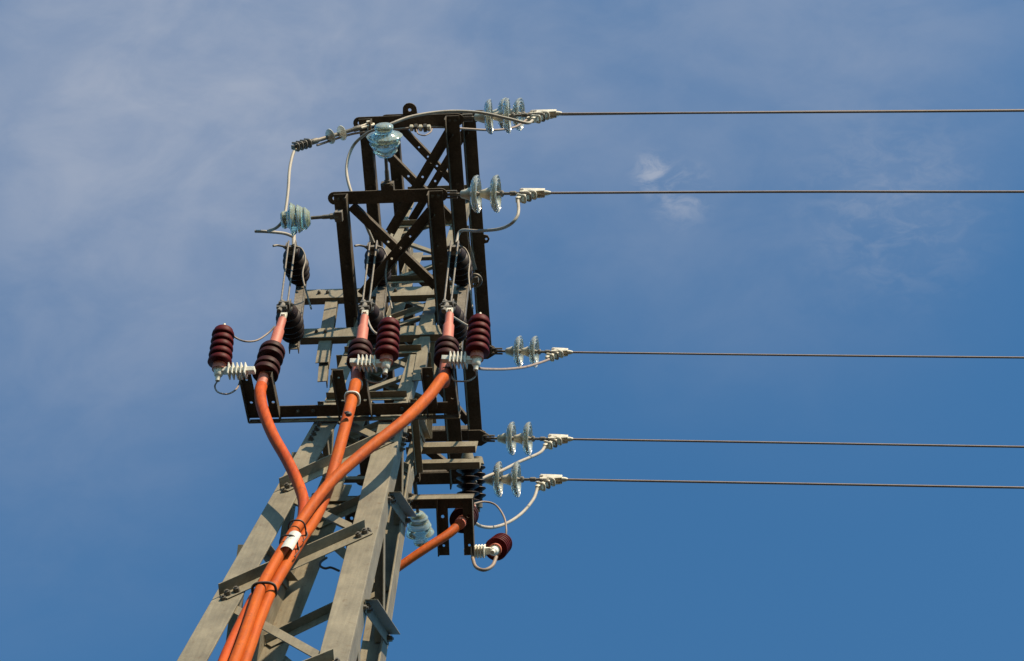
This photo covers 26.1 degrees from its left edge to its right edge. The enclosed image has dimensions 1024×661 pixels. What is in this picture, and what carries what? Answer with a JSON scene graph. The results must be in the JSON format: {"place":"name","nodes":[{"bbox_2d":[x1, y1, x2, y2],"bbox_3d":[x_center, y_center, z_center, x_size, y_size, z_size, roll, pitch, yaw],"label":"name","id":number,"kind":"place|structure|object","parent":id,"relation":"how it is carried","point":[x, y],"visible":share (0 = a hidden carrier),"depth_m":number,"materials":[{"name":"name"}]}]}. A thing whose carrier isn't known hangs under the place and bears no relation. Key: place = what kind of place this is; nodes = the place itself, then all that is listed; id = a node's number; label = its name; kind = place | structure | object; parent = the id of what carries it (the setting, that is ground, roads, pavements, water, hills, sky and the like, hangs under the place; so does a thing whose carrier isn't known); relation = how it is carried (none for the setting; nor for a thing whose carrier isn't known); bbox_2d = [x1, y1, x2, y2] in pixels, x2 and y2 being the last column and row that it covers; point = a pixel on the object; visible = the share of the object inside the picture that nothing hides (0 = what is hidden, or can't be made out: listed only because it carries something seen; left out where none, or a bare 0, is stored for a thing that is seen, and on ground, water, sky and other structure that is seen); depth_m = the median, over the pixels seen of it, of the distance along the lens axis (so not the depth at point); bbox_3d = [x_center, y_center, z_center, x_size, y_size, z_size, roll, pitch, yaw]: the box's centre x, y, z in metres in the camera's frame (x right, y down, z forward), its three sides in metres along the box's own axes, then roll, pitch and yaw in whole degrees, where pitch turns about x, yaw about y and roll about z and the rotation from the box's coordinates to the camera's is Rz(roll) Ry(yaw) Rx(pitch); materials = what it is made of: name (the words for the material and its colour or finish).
{"place":"outdoors","nodes":[
{"label":"outdoors","id":0,"kind":"place"},
{"bbox_2d":[0,0,1023,660],"label":"sky","id":1,"kind":"structure","parent":0,"point":[145,145],"materials":[{"name":"blue"}]},
{"label":"ground","id":2,"kind":"structure","parent":0,"visible":0},
{"bbox_2d":[177,103,497,660],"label":"lattice tower","id":3,"kind":"structure","parent":2,"relation":"on","point":[371,537],"depth_m":13.53,"materials":[{"name":"metal"}]},
{"bbox_2d":[241,378,361,660],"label":"power cable","id":4,"kind":"object","parent":3,"relation":"attached to","point":[312,523],"visible":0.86,"depth_m":11.48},
{"bbox_2d":[279,534,299,556],"bbox_3d":[-1.129,1.114,11.184,0.114,0.126,0.134,-2,-68,6],"label":"cable strap","id":5,"kind":"object","parent":4,"relation":"attached to","point":[298,547],"visible":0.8,"depth_m":11.21,"materials":[{"name":"black plastic"}]},
{"bbox_2d":[287,519,307,541],"bbox_3d":[-1.102,1.053,11.335,0.114,0.126,0.138,-2,-68,6],"label":"cable strap","id":6,"kind":"object","parent":4,"relation":"attached to","point":[306,533],"visible":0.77,"depth_m":11.36,"materials":[{"name":"black plastic"}]},
{"bbox_2d":[344,411,351,416],"bbox_3d":[-0.928,0.472,12.530,0.043,0.038,0.026,-2,-68,6],"label":"cable stud","id":7,"kind":"object","parent":4,"relation":"attached to","point":[348,413],"visible":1,"depth_m":12.52,"materials":[{"name":"grey metal"}]},
{"bbox_2d":[344,391,360,406],"bbox_3d":[-0.925,0.396,12.818,0.097,0.030,0.097,-2,-68,6],"label":"cable strap","id":8,"kind":"object","parent":4,"relation":"attached to","point":[356,393],"visible":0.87,"depth_m":12.80,"materials":[{"name":"plastic"}]},
{"bbox_2d":[346,310,372,389],"bbox_3d":[-0.911,0.119,13.353,0.151,0.689,0.261,-2,-68,6],"label":"cable termination","id":9,"kind":"object","parent":4,"relation":"on","point":[360,344],"visible":0.71,"depth_m":13.28,"materials":[{"name":"rubber"}]},
{"bbox_2d":[280,202,342,235],"bbox_3d":[-1.333,-0.742,14.686,0.412,0.226,0.228,-2,-68,6],"label":"pin insulator","id":10,"kind":"object","parent":3,"relation":"attached to","point":[295,219],"visible":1,"depth_m":14.65,"materials":[{"name":"clear glass"}]},
{"bbox_2d":[315,301,338,387],"bbox_3d":[-1.235,0.041,14.800,0.248,1.592,0.072,-2,-68,6],"label":"support strut","id":11,"kind":"object","parent":3,"relation":"attached to","point":[324,352],"visible":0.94,"depth_m":14.55,"materials":[{"name":"metal"}]},
{"bbox_2d":[319,557,339,571],"bbox_3d":[-1.022,1.315,12.448,0.134,0.170,0.013,-2,-68,6],"label":"cable tail","id":12,"kind":"object","parent":3,"relation":"hanging from","point":[328,567],"visible":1,"depth_m":12.41},
{"bbox_2d":[291,120,374,151],"bbox_3d":[-1.261,-1.380,15.652,0.524,0.548,0.110,-2,-68,6],"label":"insulator string","id":13,"kind":"object","parent":3,"relation":"attached to","point":[307,143],"visible":1,"depth_m":15.61,"materials":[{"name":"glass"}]},
{"bbox_2d":[267,148,296,231],"bbox_3d":[-1.528,-0.957,15.133,0.120,0.907,0.386,11,-68,0],"label":"jumper lead","id":14,"kind":"object","parent":13,"relation":"hanging from","point":[287,191],"visible":0.94,"depth_m":15.03,"materials":[{"name":"metal"}]},
{"bbox_2d":[228,372,449,660],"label":"power cable","id":15,"kind":"object","parent":3,"relation":"attached to","point":[336,476],"visible":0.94,"depth_m":11.72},
{"bbox_2d":[280,531,300,549],"bbox_3d":[-1.121,1.061,11.194,0.085,0.169,0.027,-2,-68,6],"label":"cable tag","id":16,"kind":"object","parent":15,"relation":"attached to","point":[290,541],"visible":1,"depth_m":11.18,"materials":[{"name":"plastic"}]},
{"bbox_2d":[434,307,458,387],"bbox_3d":[-0.388,0.102,13.301,0.151,0.687,0.256,-2,-68,6],"label":"cable termination","id":17,"kind":"object","parent":15,"relation":"attached to","point":[446,342],"visible":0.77,"depth_m":13.22,"materials":[{"name":"rubber"}]},
{"bbox_2d":[239,366,460,423],"bbox_3d":[-0.968,0.379,13.259,1.292,0.196,0.360,-2,-68,6],"label":"mounting frame","id":18,"kind":"object","parent":3,"relation":"attached to","point":[367,407],"visible":0.91,"depth_m":13.31,"materials":[{"name":"metal"}]},
{"bbox_2d":[207,323,255,381],"bbox_3d":[-1.685,0.159,13.210,0.340,0.372,0.210,38,-70,-10],"label":"surge arrester","id":19,"kind":"object","parent":18,"relation":"attached to","point":[220,362],"visible":1,"depth_m":13.13,"materials":[{"name":"ceramic"}]},
{"bbox_2d":[214,381,239,394],"bbox_3d":[-1.699,0.326,13.170,0.134,0.316,0.074,31,-69,-8],"label":"earth wire","id":20,"kind":"object","parent":19,"relation":"attached to","point":[225,393],"visible":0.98,"depth_m":13.08,"materials":[{"name":"metal"}]},
{"bbox_2d":[234,326,275,342],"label":"arrester lead","id":21,"kind":"object","parent":19,"relation":"on","point":[260,338],"visible":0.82,"depth_m":13.62,"materials":[{"name":"metal"}]},
{"bbox_2d":[252,312,286,386],"bbox_3d":[-1.456,0.134,13.407,0.172,0.687,0.262,-2,-68,6],"label":"cable termination","id":22,"kind":"object","parent":18,"relation":"attached to","point":[271,355],"visible":0.96,"depth_m":13.30,"materials":[{"name":"rubber"}]},
{"bbox_2d":[218,381,308,660],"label":"power cable","id":23,"kind":"object","parent":22,"relation":"hanging from","point":[281,450],"visible":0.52,"depth_m":12.19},
{"bbox_2d":[251,581,277,596],"bbox_3d":[-1.210,1.270,10.807,0.130,0.024,0.103,-2,-68,6],"label":"cable strap","id":24,"kind":"object","parent":23,"relation":"attached to","point":[265,582],"visible":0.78,"depth_m":10.79,"materials":[{"name":"black plastic"}]},
{"bbox_2d":[349,316,399,374],"bbox_3d":[-0.784,0.116,13.164,0.333,0.372,0.211,-43,-77,19],"label":"surge arrester","id":25,"kind":"object","parent":18,"relation":"attached to","point":[386,354],"visible":1,"depth_m":13.09,"materials":[{"name":"ceramic"}]},
{"bbox_2d":[363,373,387,383],"bbox_3d":[-0.832,0.237,13.160,0.204,0.272,0.070,-2,-68,6],"label":"earth wire","id":26,"kind":"object","parent":25,"relation":"attached to","point":[376,382],"visible":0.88,"depth_m":13.06,"materials":[{"name":"metal"}]},
{"bbox_2d":[441,312,490,370],"bbox_3d":[-0.242,0.094,13.123,0.329,0.372,0.207,-44,-78,19],"label":"surge arrester","id":27,"kind":"object","parent":18,"relation":"attached to","point":[476,353],"visible":1,"depth_m":13.05,"materials":[{"name":"ceramic"}]},
{"bbox_2d":[450,370,476,381],"bbox_3d":[-0.294,0.234,13.079,0.190,0.234,0.069,-2,-68,6],"label":"earth wire","id":28,"kind":"object","parent":27,"relation":"attached to","point":[453,379],"visible":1,"depth_m":12.99,"materials":[{"name":"metal"}]},
{"bbox_2d":[300,325,467,344],"bbox_3d":[-0.846,0.015,14.675,1.111,0.165,0.074,-2,-68,6],"label":"support rail","id":29,"kind":"object","parent":3,"relation":"attached to","point":[311,336],"visible":0.42,"depth_m":14.65,"materials":[{"name":"metal"}]},
{"bbox_2d":[436,240,473,350],"bbox_3d":[-0.372,-0.247,14.574,0.250,1.618,0.455,-11,-69,9],"label":"disconnect switch","id":30,"kind":"object","parent":29,"relation":"attached to","point":[459,269],"visible":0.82,"depth_m":14.83,"materials":[{"name":"brown ceramic"}]},
{"bbox_2d":[454,316,467,326],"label":"arrester lead","id":31,"kind":"object","parent":30,"relation":"attached to","point":[460,321],"visible":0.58,"depth_m":13.64,"materials":[{"name":"metal"}]},
{"bbox_2d":[455,199,519,243],"bbox_3d":[-0.164,-0.689,14.690,0.618,0.680,0.062,-37,-76,17],"label":"jumper lead","id":32,"kind":"object","parent":30,"relation":"attached to","point":[513,221],"visible":1,"depth_m":14.54,"materials":[{"name":"metal"}]},
{"bbox_2d":[366,122,402,189],"bbox_3d":[-0.835,-1.128,14.745,0.243,0.243,0.511,-2,-68,6],"label":"pin insulator","id":33,"kind":"object","parent":3,"relation":"attached to","point":[383,138],"visible":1,"depth_m":14.64,"materials":[{"name":"clear glass"}]},
{"bbox_2d":[304,285,470,304],"bbox_3d":[-0.867,-0.258,15.364,1.154,0.170,0.074,-2,-68,6],"label":"support rail","id":34,"kind":"object","parent":3,"relation":"attached to","point":[397,294],"visible":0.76,"depth_m":15.33,"materials":[{"name":"metal"}]},
{"bbox_2d":[272,240,311,353],"bbox_3d":[-1.477,-0.246,14.767,0.354,1.631,0.426,-2,-68,6],"label":"disconnect switch","id":35,"kind":"object","parent":34,"relation":"attached to","point":[296,268],"visible":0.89,"depth_m":14.85,"materials":[{"name":"brown ceramic"}]},
{"bbox_2d":[254,230,295,245],"bbox_3d":[-1.598,-0.689,15.209,0.298,0.342,0.064,24,-68,-5],"label":"terminal bar","id":36,"kind":"object","parent":35,"relation":"attached to","point":[281,233],"visible":0.84,"depth_m":15.11,"materials":[{"name":"metal"}]},
{"bbox_2d":[354,240,392,349],"bbox_3d":[-0.928,-0.245,14.671,0.322,1.625,0.426,-2,-68,6],"label":"disconnect switch","id":37,"kind":"object","parent":34,"relation":"attached to","point":[375,255],"visible":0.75,"depth_m":14.82,"materials":[{"name":"brown ceramic"}]},
{"bbox_2d":[368,319,376,334],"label":"arrester lead","id":38,"kind":"object","parent":37,"relation":"attached to","point":[371,328],"visible":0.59,"depth_m":13.64,"materials":[{"name":"metal"}]},
{"bbox_2d":[309,493,474,556],"bbox_3d":[-0.756,1.201,13.572,1.062,0.196,0.360,-2,-68,6],"label":"mounting frame","id":39,"kind":"object","parent":3,"relation":"attached to","point":[441,504],"visible":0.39,"depth_m":13.53,"materials":[{"name":"metal"}]},
{"bbox_2d":[449,504,478,532],"bbox_3d":[-0.285,1.135,13.765,0.160,0.688,0.255,-2,-68,6],"label":"cable termination","id":40,"kind":"object","parent":39,"relation":"attached to","point":[456,516],"visible":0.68,"depth_m":13.55,"materials":[{"name":"ceramic"}]},
{"bbox_2d":[471,533,511,560],"bbox_3d":[-0.130,1.316,13.685,0.293,0.407,0.182,31,-69,-7],"label":"surge arrester","id":41,"kind":"object","parent":39,"relation":"attached to","point":[499,545],"visible":0.98,"depth_m":13.60,"materials":[{"name":"ceramic"}]},
{"bbox_2d":[471,555,497,571],"bbox_3d":[-0.175,1.414,13.411,0.168,0.180,0.021,-2,-68,6],"label":"earth wire","id":42,"kind":"object","parent":41,"relation":"attached to","point":[490,567],"visible":1,"depth_m":13.38,"materials":[{"name":"metal"}]},
{"bbox_2d":[474,501,506,533],"bbox_3d":[-0.135,1.183,14.099,0.268,0.359,0.055,24,-68,-5],"label":"jumper lead","id":43,"kind":"object","parent":41,"relation":"attached to","point":[500,510],"visible":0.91,"depth_m":14.19,"materials":[{"name":"metal"}]},
{"bbox_2d":[406,473,433,546],"bbox_3d":[-0.665,1.235,15.599,0.203,0.203,0.619,-2,-68,6],"label":"pin insulator","id":44,"kind":"object","parent":3,"relation":"attached to","point":[420,531],"visible":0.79,"depth_m":15.59,"materials":[{"name":"clear glass"}]},
{"bbox_2d":[409,124,432,135],"bbox_3d":[-0.653,-1.416,15.723,0.172,0.226,0.057,-2,-68,6],"label":"line connector","id":45,"kind":"object","parent":3,"relation":"attached to","point":[425,127],"visible":1,"depth_m":15.77,"materials":[{"name":"metal"}]},
{"bbox_2d":[412,336,430,380],"bbox_3d":[-0.580,0.174,14.299,0.117,0.866,0.050,-2,-68,6],"label":"support strut","id":46,"kind":"object","parent":3,"relation":"attached to","point":[421,360],"visible":0.69,"depth_m":14.25,"materials":[{"name":"metal"}]},
{"bbox_2d":[399,523,460,571],"bbox_3d":[-1.214,3.800,7.280,0.778,13.581,0.248,-30,-73,15],"label":"power cable","id":47,"kind":"object","parent":3,"relation":"attached to","point":[453,529],"visible":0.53,"depth_m":13.25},
{"bbox_2d":[406,441,477,453],"bbox_3d":[-0.451,0.749,14.307,0.450,0.170,0.074,-2,-68,6],"label":"support rail","id":48,"kind":"object","parent":3,"relation":"attached to","point":[449,447],"visible":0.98,"depth_m":14.23,"materials":[{"name":"metal"}]},
{"bbox_2d":[422,458,481,469],"bbox_3d":[-0.452,0.870,14.518,0.500,0.150,0.074,-2,-68,6],"label":"support rail","id":49,"kind":"object","parent":3,"relation":"attached to","point":[443,464],"visible":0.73,"depth_m":14.45,"materials":[{"name":"metal"}]},
{"bbox_2d":[456,453,479,502],"bbox_3d":[-0.293,1.022,14.745,0.161,0.312,0.386,-2,-68,6],"label":"post insulator","id":50,"kind":"object","parent":3,"relation":"hanging from","point":[467,478],"visible":0.48,"depth_m":14.71,"materials":[{"name":"ceramic"}]},
{"bbox_2d":[474,456,485,511],"bbox_3d":[-0.233,1.044,15.140,0.115,0.280,0.326,-2,-68,6],"label":"post insulator","id":51,"kind":"object","parent":3,"relation":"hanging from","point":[480,474],"visible":0.5,"depth_m":15.10,"materials":[{"name":"ceramic"}]},
{"bbox_2d":[446,175,550,212],"bbox_3d":[-0.103,-0.906,14.716,0.729,0.292,0.255,-2,-68,6],"label":"insulator string","id":52,"kind":"object","parent":3,"relation":"attached to","point":[474,194],"visible":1,"depth_m":14.68,"materials":[{"name":"clear glass"}]},
{"bbox_2d":[551,190,1023,193],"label":"line conductor","id":53,"kind":"object","parent":52,"relation":"attached to","point":[682,192],"visible":1,"depth_m":14.39,"materials":[{"name":"metal"}]},
{"bbox_2d":[461,98,561,133],"bbox_3d":[-0.012,-1.532,15.813,0.740,0.269,0.255,-2,-68,6],"label":"insulator string","id":54,"kind":"object","parent":3,"relation":"attached to","point":[539,116],"visible":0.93,"depth_m":15.77,"materials":[{"name":"clear glass"}]},
{"bbox_2d":[345,110,533,242],"bbox_3d":[-0.547,-1.272,15.293,1.216,1.007,0.583,-27,-73,15],"label":"jumper lead","id":55,"kind":"object","parent":54,"relation":"hanging from","point":[413,116],"visible":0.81,"depth_m":15.48,"materials":[{"name":"metal"}]},
{"bbox_2d":[560,110,1023,114],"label":"line conductor","id":56,"kind":"object","parent":54,"relation":"attached to","point":[764,112],"visible":1,"depth_m":15.47,"materials":[{"name":"metal"}]},
{"bbox_2d":[475,97,552,130],"bbox_3d":[0.029,-1.650,16.927,0.660,0.310,0.255,-2,-68,6],"label":"insulator string","id":57,"kind":"object","parent":3,"relation":"attached to","point":[518,106],"visible":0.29,"depth_m":16.89,"materials":[{"name":"clear glass"}]},
{"bbox_2d":[316,119,527,145],"bbox_3d":[-0.618,-1.515,16.144,1.407,1.377,0.158,9,-68,1],"label":"jumper lead","id":58,"kind":"object","parent":57,"relation":"hanging from","point":[396,129],"visible":0.69,"depth_m":15.83,"materials":[{"name":"metal"}]},
{"bbox_2d":[560,109,1023,115],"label":"line conductor","id":59,"kind":"object","parent":57,"relation":"attached to","point":[824,110],"visible":0.23,"depth_m":16.45,"materials":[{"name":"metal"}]},
{"bbox_2d":[484,461,567,497],"bbox_3d":[0.067,1.040,15.393,0.647,0.288,0.255,-2,-68,6],"label":"insulator string","id":60,"kind":"object","parent":3,"relation":"attached to","point":[514,479],"visible":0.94,"depth_m":15.35,"materials":[{"name":"clear glass"}]},
{"bbox_2d":[475,487,538,528],"bbox_3d":[-0.033,1.143,14.581,0.040,1.338,0.530,-37,-75,17],"label":"jumper lead","id":61,"kind":"object","parent":60,"relation":"hanging from","point":[524,510],"visible":0.92,"depth_m":14.49,"materials":[{"name":"metal"}]},
{"bbox_2d":[568,479,1023,488],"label":"line conductor","id":62,"kind":"object","parent":60,"relation":"attached to","point":[830,484],"visible":1,"depth_m":15.06,"materials":[{"name":"metal"}]},
{"bbox_2d":[482,422,572,455],"bbox_3d":[0.114,0.812,16.499,0.690,0.295,0.255,-2,-68,6],"label":"insulator string","id":63,"kind":"object","parent":3,"relation":"attached to","point":[525,438],"visible":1,"depth_m":16.46,"materials":[{"name":"clear glass"}]},
{"bbox_2d":[474,445,545,482],"bbox_3d":[0.007,0.934,15.719,0.527,1.292,0.057,38,-70,-10],"label":"jumper lead","id":64,"kind":"object","parent":63,"relation":"hanging from","point":[520,461],"visible":0.9,"depth_m":15.67,"materials":[{"name":"metal"}]},
{"bbox_2d":[573,438,1023,447],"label":"line conductor","id":65,"kind":"object","parent":63,"relation":"attached to","point":[821,443],"visible":1,"depth_m":16.14,"materials":[{"name":"metal"}]},
{"bbox_2d":[490,336,572,367],"bbox_3d":[0.154,0.173,17.554,0.665,0.301,0.255,-2,-68,6],"label":"insulator string","id":66,"kind":"object","parent":3,"relation":"attached to","point":[518,351],"visible":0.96,"depth_m":17.52,"materials":[{"name":"clear glass"}]},
{"bbox_2d":[478,357,549,370],"bbox_3d":[0.017,0.226,15.352,0.098,3.868,1.568,-5,-69,7],"label":"jumper lead","id":67,"kind":"object","parent":66,"relation":"hanging from","point":[512,368],"visible":0.98,"depth_m":15.52,"materials":[{"name":"metal"}]},
{"bbox_2d":[573,351,1023,358],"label":"line conductor","id":68,"kind":"object","parent":66,"relation":"attached to","point":[902,356],"visible":1,"depth_m":17.15,"materials":[{"name":"metal"}]}
]}

